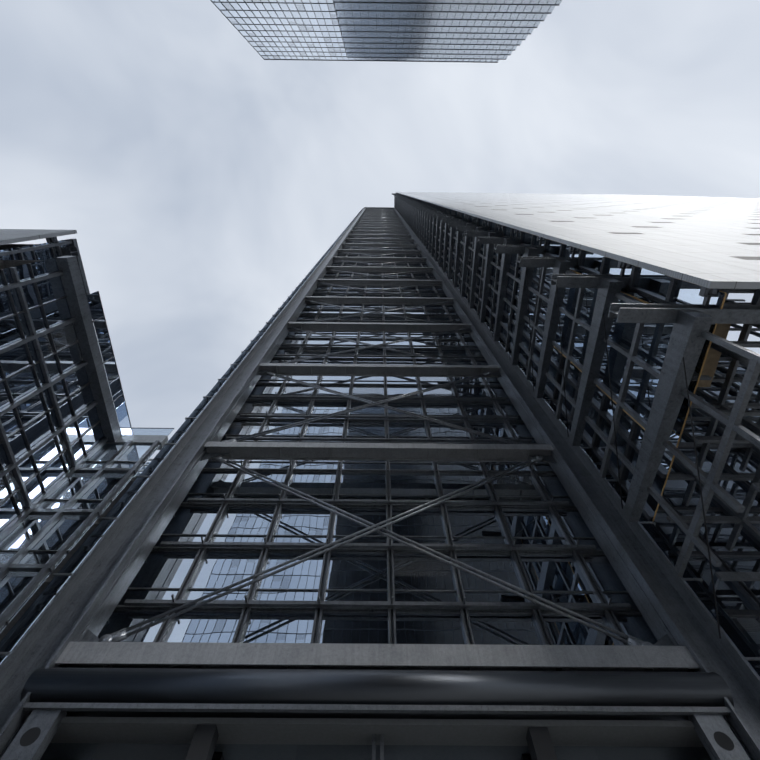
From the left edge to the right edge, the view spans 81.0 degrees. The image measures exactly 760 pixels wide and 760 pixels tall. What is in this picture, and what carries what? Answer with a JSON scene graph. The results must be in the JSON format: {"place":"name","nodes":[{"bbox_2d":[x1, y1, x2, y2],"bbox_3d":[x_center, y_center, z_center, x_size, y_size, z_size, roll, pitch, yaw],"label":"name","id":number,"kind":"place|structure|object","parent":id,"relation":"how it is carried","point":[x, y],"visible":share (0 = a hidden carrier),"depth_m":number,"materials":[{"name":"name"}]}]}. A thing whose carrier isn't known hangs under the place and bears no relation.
{"place":"outdoors","nodes":[
{"label":"outdoors","id":0,"kind":"place"},
{"bbox_2d":[0,229,76,244],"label":"wing cladding","id":1,"kind":"structure","parent":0,"point":[8,236],"depth_m":29.49,"materials":[{"name":"white metal"}]},
{"bbox_2d":[0,239,130,531],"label":"window glass","id":2,"kind":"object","parent":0,"point":[22,383],"depth_m":23.34,"materials":[{"name":"glass"}]},
{"bbox_2d":[0,237,131,521],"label":"steel beams","id":3,"kind":"structure","parent":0,"point":[41,305],"depth_m":22.90,"materials":[{"name":"grey metal"}]},
{"bbox_2d":[106,435,167,449],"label":"link parapet","id":4,"kind":"structure","parent":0,"point":[144,439],"depth_m":28.79,"materials":[{"name":"glass"}]},
{"bbox_2d":[133,459,152,477],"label":"window glass","id":5,"kind":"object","parent":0,"point":[143,465],"depth_m":79.02,"materials":[{"name":"glass"}]},
{"bbox_2d":[211,0,348,59],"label":"glass facade","id":6,"kind":"structure","parent":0,"point":[288,14],"depth_m":91.44,"materials":[{"name":"blue glass"}]},
{"bbox_2d":[97,227,657,644],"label":"window glass","id":7,"kind":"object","parent":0,"point":[369,571],"depth_m":24.31,"materials":[{"name":"clear glass"}]},
{"bbox_2d":[0,0,759,472],"label":"sky","id":8,"kind":"structure","parent":0,"point":[200,178],"materials":[{"name":"grey"}]},
{"bbox_2d":[210,0,558,62],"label":"window frames","id":9,"kind":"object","parent":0,"point":[376,25],"visible":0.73,"depth_m":90.42,"materials":[{"name":"grey metal"}]},
{"bbox_2d":[333,0,561,61],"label":"tower sawtooth glazing","id":10,"kind":"structure","parent":9,"relation":"attached to","point":[397,18],"depth_m":88.99,"materials":[{"name":"glass"}]},
{"bbox_2d":[396,192,759,288],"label":"wall cladding","id":11,"kind":"structure","parent":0,"point":[695,242],"depth_m":44.51,"materials":[{"name":"white metal"}]},
{"label":"ground","id":12,"kind":"structure","parent":0,"visible":0},
{"bbox_2d":[0,244,136,641],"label":"wing slabs","id":13,"kind":"structure","parent":12,"relation":"on","point":[4,264],"depth_m":23.12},
{"bbox_2d":[0,239,121,539],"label":"steel grid","id":14,"kind":"object","parent":13,"relation":"attached to","point":[71,272],"visible":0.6,"depth_m":24.76,"materials":[{"name":"grey metal"}]},
{"bbox_2d":[0,440,159,629],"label":"steel frame","id":15,"kind":"object","parent":12,"relation":"on","point":[13,565],"visible":0.69,"depth_m":21.69,"materials":[{"name":"grey metal"}]},
{"bbox_2d":[0,428,173,632],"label":"glass panels","id":16,"kind":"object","parent":15,"relation":"attached to","point":[57,536],"depth_m":21.98,"materials":[{"name":"glass"}]},
{"bbox_2d":[0,428,173,623],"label":"link mullions","id":17,"kind":"object","parent":15,"relation":"attached to","point":[55,551],"visible":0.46,"depth_m":23.24,"materials":[{"name":"grey metal"}]},
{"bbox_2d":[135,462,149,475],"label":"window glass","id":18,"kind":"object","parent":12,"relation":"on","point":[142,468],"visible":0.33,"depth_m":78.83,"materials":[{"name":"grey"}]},
{"bbox_2d":[0,207,759,759],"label":"steel columns","id":19,"kind":"structure","parent":12,"relation":"on","point":[86,599],"depth_m":21.28,"materials":[{"name":"grey metal"}]},
{"bbox_2d":[186,724,556,759],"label":"lobby posts","id":20,"kind":"object","parent":19,"relation":"attached to","point":[206,736],"visible":1,"depth_m":13.77,"materials":[{"name":"grey metal"}]},
{"bbox_2d":[98,208,652,645],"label":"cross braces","id":21,"kind":"object","parent":19,"relation":"attached to","point":[120,635],"visible":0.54,"depth_m":25.25,"materials":[{"name":"grey metal"}]},
{"bbox_2d":[0,710,750,759],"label":"perforated posts","id":22,"kind":"object","parent":19,"relation":"attached to","point":[706,726],"visible":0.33,"depth_m":13.67,"materials":[{"name":"grey metal"}]},
{"bbox_2d":[20,727,733,750],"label":"bolts","id":23,"kind":"object","parent":22,"relation":"in","point":[722,739],"visible":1,"depth_m":13.53,"materials":[{"name":"black metal"}]},
{"bbox_2d":[40,743,711,759],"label":"lobby glass","id":24,"kind":"object","parent":19,"relation":"attached to","point":[93,751],"depth_m":14.40,"materials":[{"name":"black glass"}]},
{"bbox_2d":[23,230,730,759],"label":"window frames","id":25,"kind":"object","parent":19,"relation":"attached to","point":[467,630],"visible":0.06,"depth_m":23.26,"materials":[{"name":"black metal"}]},
{"bbox_2d":[20,667,733,720],"bbox_3d":[-0.067,11.260,15.370,23.200,1.200,2.800,1,-67,0],"label":"horizontal pipe","id":26,"kind":"object","parent":19,"relation":"attached to","point":[365,687],"visible":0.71,"depth_m":14.62,"materials":[{"name":"black metal"}]},
{"bbox_2d":[55,209,699,671],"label":"horizontal beams","id":27,"kind":"structure","parent":19,"relation":"attached to","point":[373,657],"depth_m":16.27,"materials":[{"name":"grey metal"}]},
{"bbox_2d":[23,716,731,746],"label":"soffit","id":28,"kind":"structure","parent":19,"relation":"attached to","point":[348,731],"depth_m":14.31,"materials":[{"name":"black metal"}]},
{"bbox_2d":[124,227,631,609],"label":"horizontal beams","id":29,"kind":"structure","parent":19,"relation":"attached to","point":[464,604],"depth_m":26.33,"materials":[{"name":"grey metal"}]},
{"bbox_2d":[0,208,759,660],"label":"brackets","id":30,"kind":"object","parent":19,"relation":"attached to","point":[510,354],"visible":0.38,"depth_m":25.66,"materials":[{"name":"grey metal"}]},
{"bbox_2d":[0,209,759,676],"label":"glass fins","id":31,"kind":"object","parent":30,"relation":"attached to","point":[50,591],"visible":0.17,"depth_m":21.66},
{"bbox_2d":[413,217,759,576],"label":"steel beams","id":32,"kind":"structure","parent":19,"relation":"attached to","point":[733,428],"depth_m":21.47,"materials":[{"name":"grey metal"}]},
{"bbox_2d":[396,193,759,615],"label":"wing mullions","id":33,"kind":"object","parent":12,"relation":"on","point":[707,294],"visible":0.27,"depth_m":28.33,"materials":[{"name":"black metal"}]},
{"bbox_2d":[412,198,724,520],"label":"window glass","id":34,"kind":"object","parent":33,"relation":"attached to","point":[652,282],"depth_m":28.42,"materials":[{"name":"glass"}]},
{"bbox_2d":[392,193,759,521],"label":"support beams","id":35,"kind":"structure","parent":33,"relation":"attached to","point":[691,322],"depth_m":25.68,"materials":[{"name":"metal"}]},
{"bbox_2d":[395,196,720,638],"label":"hanger rods","id":36,"kind":"object","parent":35,"relation":"hanging from","point":[409,208],"visible":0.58,"depth_m":24.24,"materials":[{"name":"grey metal"}]},
{"bbox_2d":[410,192,759,259],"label":"wing window slots","id":37,"kind":"object","parent":33,"relation":"attached to","point":[748,258],"visible":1,"depth_m":56.91,"materials":[{"name":"grey glass"}]},
{"bbox_2d":[526,232,726,521],"bbox_3d":[13.753,-3.387,34.605,0.740,30.050,13.390,1,-67,0],"label":"orange wing glass edge","id":38,"kind":"object","parent":33,"relation":"attached to","point":[724,298],"visible":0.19,"depth_m":21.56,"materials":[{"name":"brown"}]},
{"bbox_2d":[555,270,673,421],"bbox_3d":[13.432,-2.881,27.497,0.030,15.500,5.800,1,-67,0],"label":"window","id":39,"kind":"structure","parent":38,"relation":"attached to","point":[651,351],"depth_m":24.58,"materials":[{"name":"grey"}]},
{"bbox_2d":[654,355,759,653],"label":"wing glazing","id":40,"kind":"structure","parent":33,"relation":"attached to","point":[728,594],"depth_m":24.94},
{"bbox_2d":[626,342,759,415],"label":"plant frame","id":41,"kind":"object","parent":12,"relation":"on","point":[731,354],"visible":0.12,"depth_m":18.88,"materials":[{"name":"metal"}]},
{"bbox_2d":[697,324,730,386],"bbox_3d":[16.570,-1.915,24.591,2.300,3.200,3.600,1,-67,0],"label":"wall panel","id":42,"kind":"object","parent":41,"relation":"attached to","point":[713,358],"visible":0.07,"depth_m":23.21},
{"bbox_2d":[666,289,759,580],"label":"steel framework","id":43,"kind":"object","parent":12,"relation":"on","point":[705,443],"visible":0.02,"depth_m":23.46,"materials":[{"name":"metal"}]}
]}

